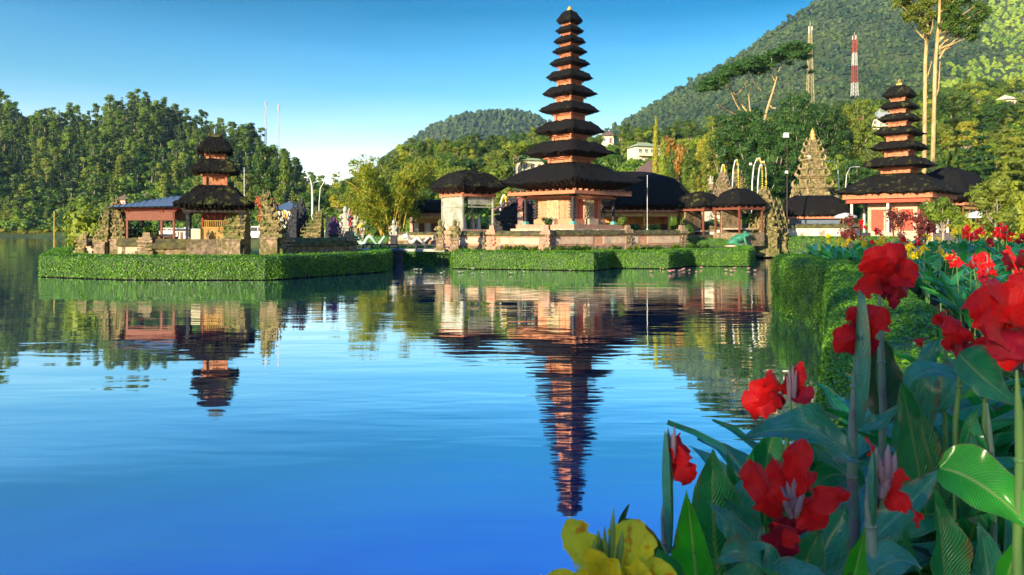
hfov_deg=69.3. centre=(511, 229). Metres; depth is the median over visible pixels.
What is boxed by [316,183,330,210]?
slender tree
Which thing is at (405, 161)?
broadleaf tree
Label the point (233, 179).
forest tree
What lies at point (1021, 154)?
conifer tree
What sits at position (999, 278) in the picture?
canna plant
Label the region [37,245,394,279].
island hedge
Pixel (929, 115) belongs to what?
broadleaf tree
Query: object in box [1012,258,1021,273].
canna plant
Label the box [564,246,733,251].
temple island ground
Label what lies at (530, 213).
split gate
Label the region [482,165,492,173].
broadleaf tree
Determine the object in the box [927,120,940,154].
conifer tree
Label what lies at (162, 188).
forest tree
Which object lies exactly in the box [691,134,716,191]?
great tree
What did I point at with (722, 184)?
carved pillar
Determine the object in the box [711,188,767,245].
pavilion
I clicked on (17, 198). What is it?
forest tree
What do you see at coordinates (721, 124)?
slender tree
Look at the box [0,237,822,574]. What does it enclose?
lake water
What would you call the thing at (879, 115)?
house
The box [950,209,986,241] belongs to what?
shrub
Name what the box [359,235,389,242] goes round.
hedge
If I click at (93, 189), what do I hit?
forest tree
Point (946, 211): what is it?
garden tree
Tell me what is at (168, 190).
forest tree
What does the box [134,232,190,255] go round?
enclosure wall
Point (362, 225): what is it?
parasol
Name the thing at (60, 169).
forest tree
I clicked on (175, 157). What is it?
forest tree
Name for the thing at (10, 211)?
forest tree
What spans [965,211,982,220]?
parasol
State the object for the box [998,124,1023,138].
broadleaf tree
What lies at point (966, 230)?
canna plant
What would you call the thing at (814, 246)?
canna plant
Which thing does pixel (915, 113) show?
broadleaf tree
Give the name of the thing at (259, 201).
flame tree
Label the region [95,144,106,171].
forest tree
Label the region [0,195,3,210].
forest tree
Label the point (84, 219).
shrub
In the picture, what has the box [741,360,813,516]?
canna plant
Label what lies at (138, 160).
forest tree
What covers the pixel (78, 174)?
forest tree
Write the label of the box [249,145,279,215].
tree
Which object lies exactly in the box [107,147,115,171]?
forest tree
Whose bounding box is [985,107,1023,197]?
conifer tree
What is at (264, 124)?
lattice mast
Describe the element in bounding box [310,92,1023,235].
slope undergrowth
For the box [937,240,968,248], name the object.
canna plant
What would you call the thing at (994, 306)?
canna plant
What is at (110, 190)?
forest tree
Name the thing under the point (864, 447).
canna plant
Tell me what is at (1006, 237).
canna plant
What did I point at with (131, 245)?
enclosure wall
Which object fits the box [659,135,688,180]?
orange tree
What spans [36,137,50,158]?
forest tree
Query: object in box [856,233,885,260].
canna plant
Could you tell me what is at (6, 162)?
forest tree
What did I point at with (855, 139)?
great tree
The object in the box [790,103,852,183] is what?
great tree
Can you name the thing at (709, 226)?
white wall
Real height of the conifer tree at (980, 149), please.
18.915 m
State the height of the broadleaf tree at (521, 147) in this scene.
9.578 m
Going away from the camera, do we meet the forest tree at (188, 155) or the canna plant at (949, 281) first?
the canna plant at (949, 281)
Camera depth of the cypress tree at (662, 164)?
111.69 m
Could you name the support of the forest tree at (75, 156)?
on the terrain at (750, 104)
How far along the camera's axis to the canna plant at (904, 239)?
18.76 m
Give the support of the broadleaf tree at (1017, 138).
on the terrain at (750, 104)
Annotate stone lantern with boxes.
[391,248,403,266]
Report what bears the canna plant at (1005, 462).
on the bank soil
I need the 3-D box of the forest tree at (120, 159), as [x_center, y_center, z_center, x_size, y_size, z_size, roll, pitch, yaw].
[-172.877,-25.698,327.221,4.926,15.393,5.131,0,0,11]
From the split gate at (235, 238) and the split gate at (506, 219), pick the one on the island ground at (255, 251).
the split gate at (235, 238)
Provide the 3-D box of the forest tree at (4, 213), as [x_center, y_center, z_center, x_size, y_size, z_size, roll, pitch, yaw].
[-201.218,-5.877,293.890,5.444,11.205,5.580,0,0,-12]
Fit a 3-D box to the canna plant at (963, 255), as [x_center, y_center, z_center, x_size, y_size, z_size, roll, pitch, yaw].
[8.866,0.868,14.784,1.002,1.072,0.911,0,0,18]
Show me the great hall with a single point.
(666, 194)
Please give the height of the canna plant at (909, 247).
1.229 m
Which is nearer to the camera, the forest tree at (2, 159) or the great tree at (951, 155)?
the great tree at (951, 155)
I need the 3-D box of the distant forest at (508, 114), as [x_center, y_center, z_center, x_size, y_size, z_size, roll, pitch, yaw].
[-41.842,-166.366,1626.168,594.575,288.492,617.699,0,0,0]
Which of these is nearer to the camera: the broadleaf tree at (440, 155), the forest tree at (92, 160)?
the broadleaf tree at (440, 155)
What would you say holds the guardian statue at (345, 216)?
on the terrain at (750, 104)
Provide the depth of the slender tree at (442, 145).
196.04 m
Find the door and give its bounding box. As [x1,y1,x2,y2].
[890,208,897,230]
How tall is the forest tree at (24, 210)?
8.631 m
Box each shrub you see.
[60,201,125,246]
[60,219,79,247]
[129,220,152,237]
[141,225,159,236]
[308,207,338,218]
[540,217,553,225]
[616,217,626,227]
[670,217,683,229]
[836,213,865,247]
[884,207,910,242]
[906,212,937,242]
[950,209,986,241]
[981,209,1023,243]
[999,176,1023,241]
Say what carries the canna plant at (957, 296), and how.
on the bank soil
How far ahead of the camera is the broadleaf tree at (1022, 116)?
186.00 m
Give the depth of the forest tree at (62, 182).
316.80 m
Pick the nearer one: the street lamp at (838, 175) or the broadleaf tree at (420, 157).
the street lamp at (838, 175)
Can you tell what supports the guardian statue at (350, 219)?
on the terrain at (750, 104)
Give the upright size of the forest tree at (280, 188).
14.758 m
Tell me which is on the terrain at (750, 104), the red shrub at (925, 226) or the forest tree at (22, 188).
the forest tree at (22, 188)
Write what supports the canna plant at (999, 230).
on the bank soil
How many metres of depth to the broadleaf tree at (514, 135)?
238.44 m
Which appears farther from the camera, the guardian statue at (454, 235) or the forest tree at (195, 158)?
the forest tree at (195, 158)
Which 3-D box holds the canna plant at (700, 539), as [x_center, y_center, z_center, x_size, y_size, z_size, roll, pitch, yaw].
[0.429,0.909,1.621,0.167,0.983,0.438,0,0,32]
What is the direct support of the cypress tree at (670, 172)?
on the terrain at (750, 104)
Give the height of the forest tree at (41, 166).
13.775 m
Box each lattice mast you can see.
[264,101,266,143]
[278,104,279,151]
[806,26,813,106]
[851,32,858,94]
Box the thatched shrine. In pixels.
[427,169,507,245]
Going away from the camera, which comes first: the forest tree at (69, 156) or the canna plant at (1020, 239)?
the canna plant at (1020, 239)
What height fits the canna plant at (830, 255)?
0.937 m
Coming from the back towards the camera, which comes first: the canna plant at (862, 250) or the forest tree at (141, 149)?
the forest tree at (141, 149)
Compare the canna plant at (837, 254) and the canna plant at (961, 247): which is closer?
the canna plant at (961, 247)
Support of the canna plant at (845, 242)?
on the bank soil
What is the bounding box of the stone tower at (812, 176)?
[788,128,840,223]
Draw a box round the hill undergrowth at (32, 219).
[0,116,298,232]
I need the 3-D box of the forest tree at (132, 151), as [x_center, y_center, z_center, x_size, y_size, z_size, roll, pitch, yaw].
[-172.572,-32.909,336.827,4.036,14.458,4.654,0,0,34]
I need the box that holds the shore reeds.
[0,227,65,233]
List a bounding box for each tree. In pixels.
[0,157,5,167]
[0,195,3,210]
[0,201,10,220]
[2,158,13,171]
[5,174,17,193]
[5,184,18,207]
[5,196,12,217]
[5,200,17,219]
[12,190,21,207]
[14,183,26,200]
[16,162,25,174]
[16,175,26,191]
[19,197,24,209]
[21,207,27,214]
[22,150,33,163]
[22,203,29,212]
[23,163,32,179]
[23,169,32,189]
[28,154,39,179]
[31,189,40,203]
[32,168,47,189]
[33,141,47,169]
[33,150,45,176]
[35,158,45,177]
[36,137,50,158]
[39,180,47,197]
[40,158,55,182]
[44,188,51,204]
[46,170,56,189]
[49,147,58,166]
[52,155,59,180]
[55,161,65,185]
[58,185,66,205]
[60,172,68,190]
[64,143,73,170]
[64,172,78,201]
[70,154,82,173]
[72,164,81,187]
[75,145,87,167]
[75,159,82,175]
[76,157,90,183]
[83,173,106,203]
[84,143,101,183]
[89,162,105,193]
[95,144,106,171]
[96,173,106,196]
[102,144,110,171]
[104,155,114,174]
[104,176,114,201]
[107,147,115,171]
[108,161,121,190]
[116,154,127,178]
[117,141,125,155]
[119,162,127,175]
[126,157,134,171]
[127,142,137,162]
[134,152,141,168]
[134,166,141,182]
[138,145,144,153]
[148,161,156,182]
[150,151,160,172]
[150,167,160,187]
[155,163,167,182]
[157,146,171,172]
[157,151,164,165]
[157,178,166,197]
[165,186,171,195]
[166,156,171,169]
[169,142,181,168]
[169,160,180,184]
[171,166,178,185]
[176,152,190,178]
[179,155,189,177]
[185,153,191,168]
[190,179,199,188]
[192,156,198,176]
[230,176,239,186]
[233,152,241,181]
[236,173,257,222]
[241,163,248,175]
[242,157,253,173]
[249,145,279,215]
[255,196,278,221]
[271,158,292,204]
[276,184,287,197]
[288,188,296,204]
[289,186,297,202]
[295,192,326,217]
[297,181,306,192]
[309,176,316,189]
[315,184,340,207]
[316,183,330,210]
[328,194,344,211]
[331,181,341,189]
[332,188,342,197]
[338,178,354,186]
[338,184,357,203]
[347,178,363,215]
[384,163,393,186]
[385,182,398,211]
[389,159,396,181]
[390,151,400,181]
[393,169,406,182]
[398,157,411,169]
[409,146,423,165]
[412,167,436,198]
[413,189,436,200]
[415,155,434,165]
[432,151,453,157]
[433,143,453,154]
[433,152,457,162]
[433,166,462,179]
[435,156,459,170]
[438,138,450,154]
[439,166,470,177]
[452,147,463,163]
[458,157,477,169]
[460,144,468,161]
[464,198,480,214]
[468,149,476,158]
[468,157,481,170]
[477,169,499,176]
[478,140,493,152]
[480,154,486,167]
[481,149,508,170]
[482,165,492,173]
[489,158,515,179]
[490,145,507,159]
[491,186,516,207]
[495,196,520,206]
[502,140,529,172]
[509,143,517,174]
[510,132,524,141]
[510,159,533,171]
[526,141,536,158]
[619,140,637,153]
[630,224,641,229]
[643,224,661,229]
[652,117,659,173]
[658,137,667,175]
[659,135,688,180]
[666,147,676,177]
[679,153,689,191]
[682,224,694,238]
[683,138,707,149]
[686,164,698,192]
[687,146,698,173]
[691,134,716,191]
[694,40,815,121]
[699,129,738,192]
[709,107,785,213]
[714,122,723,131]
[731,156,785,220]
[738,116,801,213]
[773,91,818,183]
[782,171,796,196]
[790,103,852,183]
[821,154,859,205]
[830,98,883,185]
[832,158,876,219]
[872,104,887,112]
[889,0,952,173]
[910,101,921,125]
[916,108,931,124]
[918,196,966,241]
[920,146,964,171]
[927,104,941,120]
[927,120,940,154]
[927,122,952,147]
[930,0,994,171]
[938,95,970,167]
[939,138,950,150]
[944,98,953,117]
[944,127,984,148]
[949,107,967,122]
[955,120,976,134]
[957,130,982,213]
[959,114,997,218]
[964,108,974,121]
[964,173,1020,241]
[968,101,985,112]
[979,95,994,122]
[982,100,995,111]
[982,104,1010,127]
[982,129,1001,145]
[983,121,1001,140]
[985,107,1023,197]
[986,138,1010,151]
[986,149,1001,170]
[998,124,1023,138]
[999,136,1020,148]
[1001,101,1021,118]
[1009,98,1023,197]
[1010,164,1020,191]
[1015,91,1023,113]
[1016,105,1023,120]
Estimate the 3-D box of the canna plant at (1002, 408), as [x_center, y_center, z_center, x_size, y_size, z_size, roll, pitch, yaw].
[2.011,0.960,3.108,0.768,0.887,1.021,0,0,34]
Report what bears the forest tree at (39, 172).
on the terrain at (750, 104)
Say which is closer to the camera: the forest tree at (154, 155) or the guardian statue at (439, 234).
the guardian statue at (439, 234)
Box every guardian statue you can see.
[82,231,88,245]
[328,216,339,236]
[339,206,351,235]
[347,212,353,230]
[352,214,359,235]
[359,219,365,235]
[389,220,398,245]
[434,219,445,250]
[449,219,460,250]
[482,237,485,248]
[707,175,713,190]
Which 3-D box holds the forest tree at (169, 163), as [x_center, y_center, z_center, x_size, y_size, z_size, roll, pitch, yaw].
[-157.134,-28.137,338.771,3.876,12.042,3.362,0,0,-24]
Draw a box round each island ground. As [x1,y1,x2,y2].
[251,248,367,254]
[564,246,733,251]
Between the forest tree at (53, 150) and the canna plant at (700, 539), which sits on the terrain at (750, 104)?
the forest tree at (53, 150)
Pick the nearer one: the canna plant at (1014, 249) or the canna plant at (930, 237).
the canna plant at (1014, 249)
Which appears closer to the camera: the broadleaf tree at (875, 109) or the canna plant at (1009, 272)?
the canna plant at (1009, 272)
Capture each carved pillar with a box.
[713,171,731,214]
[728,169,748,211]
[748,186,780,256]
[771,197,788,253]
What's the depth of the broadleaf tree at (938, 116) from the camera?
201.96 m
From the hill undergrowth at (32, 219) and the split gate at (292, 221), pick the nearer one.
the split gate at (292, 221)
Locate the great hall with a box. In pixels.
[579,171,697,229]
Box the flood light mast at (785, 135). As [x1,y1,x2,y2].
[748,133,810,243]
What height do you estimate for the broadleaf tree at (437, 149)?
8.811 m
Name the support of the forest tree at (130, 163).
on the terrain at (750, 104)
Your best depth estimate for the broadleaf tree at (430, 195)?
127.21 m
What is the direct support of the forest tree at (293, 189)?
on the terrain at (750, 104)
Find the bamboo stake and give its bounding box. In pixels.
[53,211,54,246]
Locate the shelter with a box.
[275,201,308,227]
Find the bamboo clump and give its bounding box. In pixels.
[328,153,443,235]
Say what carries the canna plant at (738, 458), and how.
on the bank soil
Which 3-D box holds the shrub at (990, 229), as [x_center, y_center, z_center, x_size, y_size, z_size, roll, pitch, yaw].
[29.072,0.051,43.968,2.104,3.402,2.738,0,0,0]
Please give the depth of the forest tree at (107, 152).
344.33 m
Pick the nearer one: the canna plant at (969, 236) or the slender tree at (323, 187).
the canna plant at (969, 236)
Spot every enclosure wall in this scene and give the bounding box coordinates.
[73,234,95,253]
[116,237,139,253]
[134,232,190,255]
[282,231,360,253]
[389,230,435,243]
[444,225,554,250]
[549,225,688,249]
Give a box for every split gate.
[92,206,110,253]
[109,196,131,253]
[217,195,250,254]
[259,187,287,254]
[283,202,298,237]
[298,197,308,237]
[300,209,323,237]
[325,215,344,237]
[488,196,517,230]
[522,199,535,224]
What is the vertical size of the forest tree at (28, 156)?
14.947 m
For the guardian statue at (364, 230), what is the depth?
81.76 m
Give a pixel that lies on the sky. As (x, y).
(348, 79)
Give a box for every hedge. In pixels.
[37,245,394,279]
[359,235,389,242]
[390,245,449,262]
[449,244,756,270]
[687,238,727,245]
[764,252,1023,574]
[786,234,899,253]
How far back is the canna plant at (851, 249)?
23.84 m
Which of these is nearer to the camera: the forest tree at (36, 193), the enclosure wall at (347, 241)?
the enclosure wall at (347, 241)
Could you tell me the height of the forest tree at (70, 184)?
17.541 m
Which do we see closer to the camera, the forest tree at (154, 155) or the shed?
the shed
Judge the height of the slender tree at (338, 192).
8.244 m
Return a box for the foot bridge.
[357,244,447,263]
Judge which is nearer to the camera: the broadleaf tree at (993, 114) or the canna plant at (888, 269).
the canna plant at (888, 269)
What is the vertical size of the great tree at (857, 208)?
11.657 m
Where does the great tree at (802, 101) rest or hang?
on the terrain at (750, 104)
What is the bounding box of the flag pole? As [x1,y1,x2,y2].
[646,175,647,229]
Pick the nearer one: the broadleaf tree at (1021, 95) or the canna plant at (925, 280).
the canna plant at (925, 280)
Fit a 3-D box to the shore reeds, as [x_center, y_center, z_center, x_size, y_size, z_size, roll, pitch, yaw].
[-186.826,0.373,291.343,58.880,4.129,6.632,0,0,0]
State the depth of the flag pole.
59.98 m
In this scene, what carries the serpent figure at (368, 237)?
on the terrain at (750, 104)
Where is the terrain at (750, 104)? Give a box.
[0,0,1023,247]
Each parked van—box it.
[159,228,172,234]
[250,226,259,239]
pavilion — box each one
[106,196,185,253]
[677,191,720,238]
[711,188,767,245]
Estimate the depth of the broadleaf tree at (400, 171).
158.78 m
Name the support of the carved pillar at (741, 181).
on the terrain at (750, 104)
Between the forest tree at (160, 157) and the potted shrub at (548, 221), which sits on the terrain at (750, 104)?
the forest tree at (160, 157)
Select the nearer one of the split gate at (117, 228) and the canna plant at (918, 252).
the canna plant at (918, 252)
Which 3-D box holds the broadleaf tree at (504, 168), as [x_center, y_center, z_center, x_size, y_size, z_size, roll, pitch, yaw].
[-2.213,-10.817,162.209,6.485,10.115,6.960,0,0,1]
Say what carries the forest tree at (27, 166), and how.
on the terrain at (750, 104)
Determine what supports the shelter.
on the terrain at (750, 104)
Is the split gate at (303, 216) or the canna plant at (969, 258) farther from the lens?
the split gate at (303, 216)
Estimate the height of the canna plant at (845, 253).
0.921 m
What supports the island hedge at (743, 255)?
on the temple island ground at (713, 247)
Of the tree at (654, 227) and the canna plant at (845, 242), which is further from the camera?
the tree at (654, 227)
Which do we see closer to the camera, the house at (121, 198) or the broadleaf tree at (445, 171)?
the broadleaf tree at (445, 171)
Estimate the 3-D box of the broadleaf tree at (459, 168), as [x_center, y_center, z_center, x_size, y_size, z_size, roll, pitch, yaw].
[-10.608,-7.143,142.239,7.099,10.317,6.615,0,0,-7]
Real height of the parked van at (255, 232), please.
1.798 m
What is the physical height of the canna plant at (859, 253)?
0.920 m
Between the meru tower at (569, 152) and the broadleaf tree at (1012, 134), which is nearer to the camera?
the meru tower at (569, 152)
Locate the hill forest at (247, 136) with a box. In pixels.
[0,89,325,189]
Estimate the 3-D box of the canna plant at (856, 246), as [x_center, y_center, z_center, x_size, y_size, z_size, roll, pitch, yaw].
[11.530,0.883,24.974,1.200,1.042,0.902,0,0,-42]
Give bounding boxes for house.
[115,194,127,203]
[410,212,465,231]
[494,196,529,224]
[516,158,542,172]
[601,131,617,145]
[624,142,660,161]
[635,160,666,173]
[705,192,719,221]
[871,109,888,129]
[997,95,1017,102]
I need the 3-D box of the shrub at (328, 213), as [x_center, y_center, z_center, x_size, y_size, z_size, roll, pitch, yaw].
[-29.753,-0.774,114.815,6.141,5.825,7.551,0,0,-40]
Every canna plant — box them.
[547,504,685,574]
[660,426,760,574]
[667,420,1000,574]
[669,446,768,553]
[706,438,850,574]
[712,401,935,537]
[740,242,920,552]
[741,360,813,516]
[756,428,847,464]
[796,243,822,255]
[804,247,821,255]
[809,244,830,257]
[812,380,848,424]
[813,372,1014,542]
[817,246,841,258]
[823,248,842,258]
[824,407,1004,542]
[825,233,841,249]
[831,247,854,259]
[835,395,1003,574]
[841,236,853,257]
[841,398,1023,456]
[843,241,861,250]
[843,436,939,574]
[848,245,869,259]
[848,249,864,264]
[850,252,861,260]
[852,219,881,249]
[854,249,862,257]
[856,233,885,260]
[860,339,1023,574]
[876,237,885,245]
[893,351,1014,452]
[899,367,1023,396]
[900,236,922,250]
[905,239,935,292]
[911,242,947,300]
[912,342,1023,430]
[912,470,1023,573]
[913,243,937,258]
[913,259,946,274]
[914,251,948,290]
[914,309,987,530]
[915,268,938,304]
[918,245,969,311]
[918,269,975,315]
[921,245,964,269]
[922,231,940,243]
[922,271,989,327]
[926,250,986,335]
[927,251,951,276]
[928,247,966,274]
[931,267,976,315]
[933,388,1022,452]
[934,407,1014,472]
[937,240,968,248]
[937,243,988,252]
[943,222,970,246]
[948,249,971,255]
[948,251,1003,285]
[949,239,1005,252]
[951,224,979,249]
[954,251,1007,336]
[955,251,998,336]
[961,224,985,249]
[961,232,974,244]
[961,249,1023,574]
[962,242,1000,254]
[962,264,977,286]
[967,244,1020,270]
[971,263,1005,279]
[971,267,1008,282]
[976,241,1023,256]
[978,263,1014,282]
[979,239,1014,250]
[980,274,1008,285]
[985,229,1015,253]
[993,221,1023,246]
[1003,245,1016,272]
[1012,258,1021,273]
[1014,233,1023,248]
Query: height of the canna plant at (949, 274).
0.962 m
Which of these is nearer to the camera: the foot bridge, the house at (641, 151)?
the foot bridge
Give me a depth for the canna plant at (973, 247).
16.75 m
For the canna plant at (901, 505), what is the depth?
1.22 m
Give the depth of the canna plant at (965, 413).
2.50 m
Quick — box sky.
[0,0,812,186]
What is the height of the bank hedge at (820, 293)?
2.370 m
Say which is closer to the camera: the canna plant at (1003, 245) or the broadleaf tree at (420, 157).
the canna plant at (1003, 245)
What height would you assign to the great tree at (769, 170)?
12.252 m
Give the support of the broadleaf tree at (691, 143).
on the terrain at (750, 104)
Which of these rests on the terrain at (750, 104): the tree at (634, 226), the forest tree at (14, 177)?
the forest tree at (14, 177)
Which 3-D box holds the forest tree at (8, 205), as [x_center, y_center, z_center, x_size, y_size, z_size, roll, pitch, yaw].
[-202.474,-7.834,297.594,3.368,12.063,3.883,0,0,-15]
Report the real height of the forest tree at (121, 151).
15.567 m
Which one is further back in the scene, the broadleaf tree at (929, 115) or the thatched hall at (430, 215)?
the broadleaf tree at (929, 115)
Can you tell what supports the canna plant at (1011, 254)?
on the bank soil
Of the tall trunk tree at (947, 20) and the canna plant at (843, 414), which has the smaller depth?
the canna plant at (843, 414)
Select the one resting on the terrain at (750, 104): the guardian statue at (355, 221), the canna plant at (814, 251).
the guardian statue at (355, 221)
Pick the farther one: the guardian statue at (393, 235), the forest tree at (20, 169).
the forest tree at (20, 169)
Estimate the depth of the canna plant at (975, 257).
9.62 m
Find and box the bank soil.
[915,287,1023,377]
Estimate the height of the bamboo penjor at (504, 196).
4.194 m
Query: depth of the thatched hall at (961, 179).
81.66 m
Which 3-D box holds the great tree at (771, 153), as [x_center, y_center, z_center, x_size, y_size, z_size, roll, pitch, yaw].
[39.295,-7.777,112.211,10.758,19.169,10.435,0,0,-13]
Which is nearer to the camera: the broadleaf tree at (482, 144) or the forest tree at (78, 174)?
the broadleaf tree at (482, 144)
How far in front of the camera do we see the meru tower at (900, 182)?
70.61 m
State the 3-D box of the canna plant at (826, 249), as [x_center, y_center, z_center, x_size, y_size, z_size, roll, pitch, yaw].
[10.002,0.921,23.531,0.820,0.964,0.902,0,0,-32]
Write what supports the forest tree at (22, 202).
on the terrain at (750, 104)
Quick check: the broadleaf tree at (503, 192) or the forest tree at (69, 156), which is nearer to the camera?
the broadleaf tree at (503, 192)
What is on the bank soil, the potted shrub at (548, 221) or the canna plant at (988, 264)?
the canna plant at (988, 264)
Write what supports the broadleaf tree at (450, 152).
on the terrain at (750, 104)
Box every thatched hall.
[411,199,440,231]
[926,167,988,237]
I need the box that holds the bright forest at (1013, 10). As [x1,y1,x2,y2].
[931,0,1023,96]
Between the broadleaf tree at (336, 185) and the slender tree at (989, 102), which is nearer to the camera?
the slender tree at (989, 102)
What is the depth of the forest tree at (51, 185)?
320.87 m
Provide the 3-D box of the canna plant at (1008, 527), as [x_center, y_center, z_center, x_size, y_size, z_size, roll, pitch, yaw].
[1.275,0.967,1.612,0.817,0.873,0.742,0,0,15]
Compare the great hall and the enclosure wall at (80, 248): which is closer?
the enclosure wall at (80, 248)
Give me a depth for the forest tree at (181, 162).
334.55 m
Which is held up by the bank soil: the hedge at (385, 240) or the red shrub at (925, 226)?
the red shrub at (925, 226)
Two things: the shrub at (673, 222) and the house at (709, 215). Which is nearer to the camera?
the shrub at (673, 222)
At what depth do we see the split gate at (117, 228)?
44.11 m
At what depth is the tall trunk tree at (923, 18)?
91.70 m
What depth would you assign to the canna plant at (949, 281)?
11.23 m
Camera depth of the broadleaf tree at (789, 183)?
137.05 m
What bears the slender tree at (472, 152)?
on the terrain at (750, 104)
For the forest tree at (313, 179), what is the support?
on the terrain at (750, 104)
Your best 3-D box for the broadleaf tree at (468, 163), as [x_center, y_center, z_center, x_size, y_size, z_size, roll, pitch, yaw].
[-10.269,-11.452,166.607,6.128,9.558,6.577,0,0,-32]
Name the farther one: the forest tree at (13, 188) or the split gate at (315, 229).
the forest tree at (13, 188)
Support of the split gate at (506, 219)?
on the temple island ground at (713, 247)
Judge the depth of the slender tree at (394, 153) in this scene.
204.58 m
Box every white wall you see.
[681,223,751,234]
[783,223,859,235]
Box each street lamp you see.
[304,177,313,218]
[319,179,334,210]
[825,160,839,197]
[845,166,859,203]
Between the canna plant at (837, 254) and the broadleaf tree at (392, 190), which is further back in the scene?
the broadleaf tree at (392, 190)
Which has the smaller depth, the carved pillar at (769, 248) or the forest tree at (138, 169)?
the carved pillar at (769, 248)
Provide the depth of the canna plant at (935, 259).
16.13 m
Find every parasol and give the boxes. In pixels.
[354,223,370,231]
[834,213,856,229]
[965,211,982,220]
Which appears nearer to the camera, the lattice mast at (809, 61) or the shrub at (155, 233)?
the shrub at (155, 233)
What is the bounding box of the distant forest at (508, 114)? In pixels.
[382,107,551,157]
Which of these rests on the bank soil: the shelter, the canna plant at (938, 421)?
the canna plant at (938, 421)
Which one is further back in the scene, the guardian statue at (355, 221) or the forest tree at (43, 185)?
the forest tree at (43, 185)
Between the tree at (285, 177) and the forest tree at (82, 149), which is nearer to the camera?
the tree at (285, 177)
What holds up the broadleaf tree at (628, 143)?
on the terrain at (750, 104)
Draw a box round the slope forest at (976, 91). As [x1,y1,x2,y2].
[306,76,1023,192]
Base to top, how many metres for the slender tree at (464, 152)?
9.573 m
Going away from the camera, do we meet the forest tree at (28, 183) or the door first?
the door
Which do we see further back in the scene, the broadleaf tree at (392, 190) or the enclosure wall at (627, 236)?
the broadleaf tree at (392, 190)
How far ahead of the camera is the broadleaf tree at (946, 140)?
172.09 m
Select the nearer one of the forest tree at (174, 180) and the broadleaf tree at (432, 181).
the broadleaf tree at (432, 181)
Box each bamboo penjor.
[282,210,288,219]
[499,194,506,214]
[732,159,738,188]
[751,157,762,212]
[757,161,766,192]
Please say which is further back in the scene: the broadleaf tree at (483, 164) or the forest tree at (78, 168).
the forest tree at (78, 168)
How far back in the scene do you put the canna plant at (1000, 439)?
2.42 m
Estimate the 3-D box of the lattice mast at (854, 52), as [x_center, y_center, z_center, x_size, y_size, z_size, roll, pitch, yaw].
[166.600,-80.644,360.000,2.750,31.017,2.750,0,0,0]
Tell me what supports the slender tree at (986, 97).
on the terrain at (750, 104)
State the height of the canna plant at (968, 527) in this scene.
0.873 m
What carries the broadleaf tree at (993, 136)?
on the terrain at (750, 104)
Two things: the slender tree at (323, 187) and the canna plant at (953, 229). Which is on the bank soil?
the canna plant at (953, 229)
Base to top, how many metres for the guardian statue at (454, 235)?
2.206 m
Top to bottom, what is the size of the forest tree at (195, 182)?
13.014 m
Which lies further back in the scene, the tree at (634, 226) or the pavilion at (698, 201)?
the pavilion at (698, 201)
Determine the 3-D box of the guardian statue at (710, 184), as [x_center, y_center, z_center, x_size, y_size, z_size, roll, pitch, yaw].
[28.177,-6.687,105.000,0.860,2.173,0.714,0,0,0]
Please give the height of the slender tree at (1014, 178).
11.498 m
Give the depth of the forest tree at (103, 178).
313.47 m
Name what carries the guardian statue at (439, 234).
on the temple island ground at (713, 247)
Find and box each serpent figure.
[354,230,385,245]
[402,232,429,243]
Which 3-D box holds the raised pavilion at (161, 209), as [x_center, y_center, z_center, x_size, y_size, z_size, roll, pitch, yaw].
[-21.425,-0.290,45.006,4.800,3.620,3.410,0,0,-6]
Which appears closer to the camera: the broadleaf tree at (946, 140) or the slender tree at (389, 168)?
the broadleaf tree at (946, 140)
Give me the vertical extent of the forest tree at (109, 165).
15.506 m
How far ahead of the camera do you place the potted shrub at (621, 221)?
54.68 m
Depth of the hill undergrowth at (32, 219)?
314.96 m
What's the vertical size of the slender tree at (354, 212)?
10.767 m
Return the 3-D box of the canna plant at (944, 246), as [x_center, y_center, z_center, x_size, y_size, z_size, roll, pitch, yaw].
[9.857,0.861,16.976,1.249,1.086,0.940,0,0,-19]
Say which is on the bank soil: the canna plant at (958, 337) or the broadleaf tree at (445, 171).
the canna plant at (958, 337)
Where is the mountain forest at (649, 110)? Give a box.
[595,0,1023,138]
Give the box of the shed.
[781,195,849,223]
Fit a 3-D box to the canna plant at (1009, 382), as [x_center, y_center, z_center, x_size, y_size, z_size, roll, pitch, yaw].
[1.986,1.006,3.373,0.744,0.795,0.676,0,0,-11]
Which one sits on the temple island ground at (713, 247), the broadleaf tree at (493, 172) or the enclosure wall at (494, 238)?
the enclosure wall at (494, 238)
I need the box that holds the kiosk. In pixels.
[175,227,196,238]
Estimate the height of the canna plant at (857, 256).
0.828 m
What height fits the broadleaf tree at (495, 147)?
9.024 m
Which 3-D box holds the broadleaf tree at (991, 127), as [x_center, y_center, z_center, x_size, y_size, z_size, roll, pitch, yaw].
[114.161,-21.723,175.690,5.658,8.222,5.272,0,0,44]
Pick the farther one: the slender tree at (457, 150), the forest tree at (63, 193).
the forest tree at (63, 193)
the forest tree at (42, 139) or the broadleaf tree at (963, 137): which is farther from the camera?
the forest tree at (42, 139)
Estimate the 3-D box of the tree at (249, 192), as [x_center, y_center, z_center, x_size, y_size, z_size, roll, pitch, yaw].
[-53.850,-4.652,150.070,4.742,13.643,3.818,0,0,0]
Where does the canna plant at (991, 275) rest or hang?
on the bank soil
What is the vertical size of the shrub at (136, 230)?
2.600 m
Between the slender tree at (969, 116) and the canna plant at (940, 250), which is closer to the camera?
the canna plant at (940, 250)
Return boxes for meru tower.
[172,126,254,254]
[500,6,639,230]
[832,79,966,243]
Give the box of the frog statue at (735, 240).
[725,231,753,246]

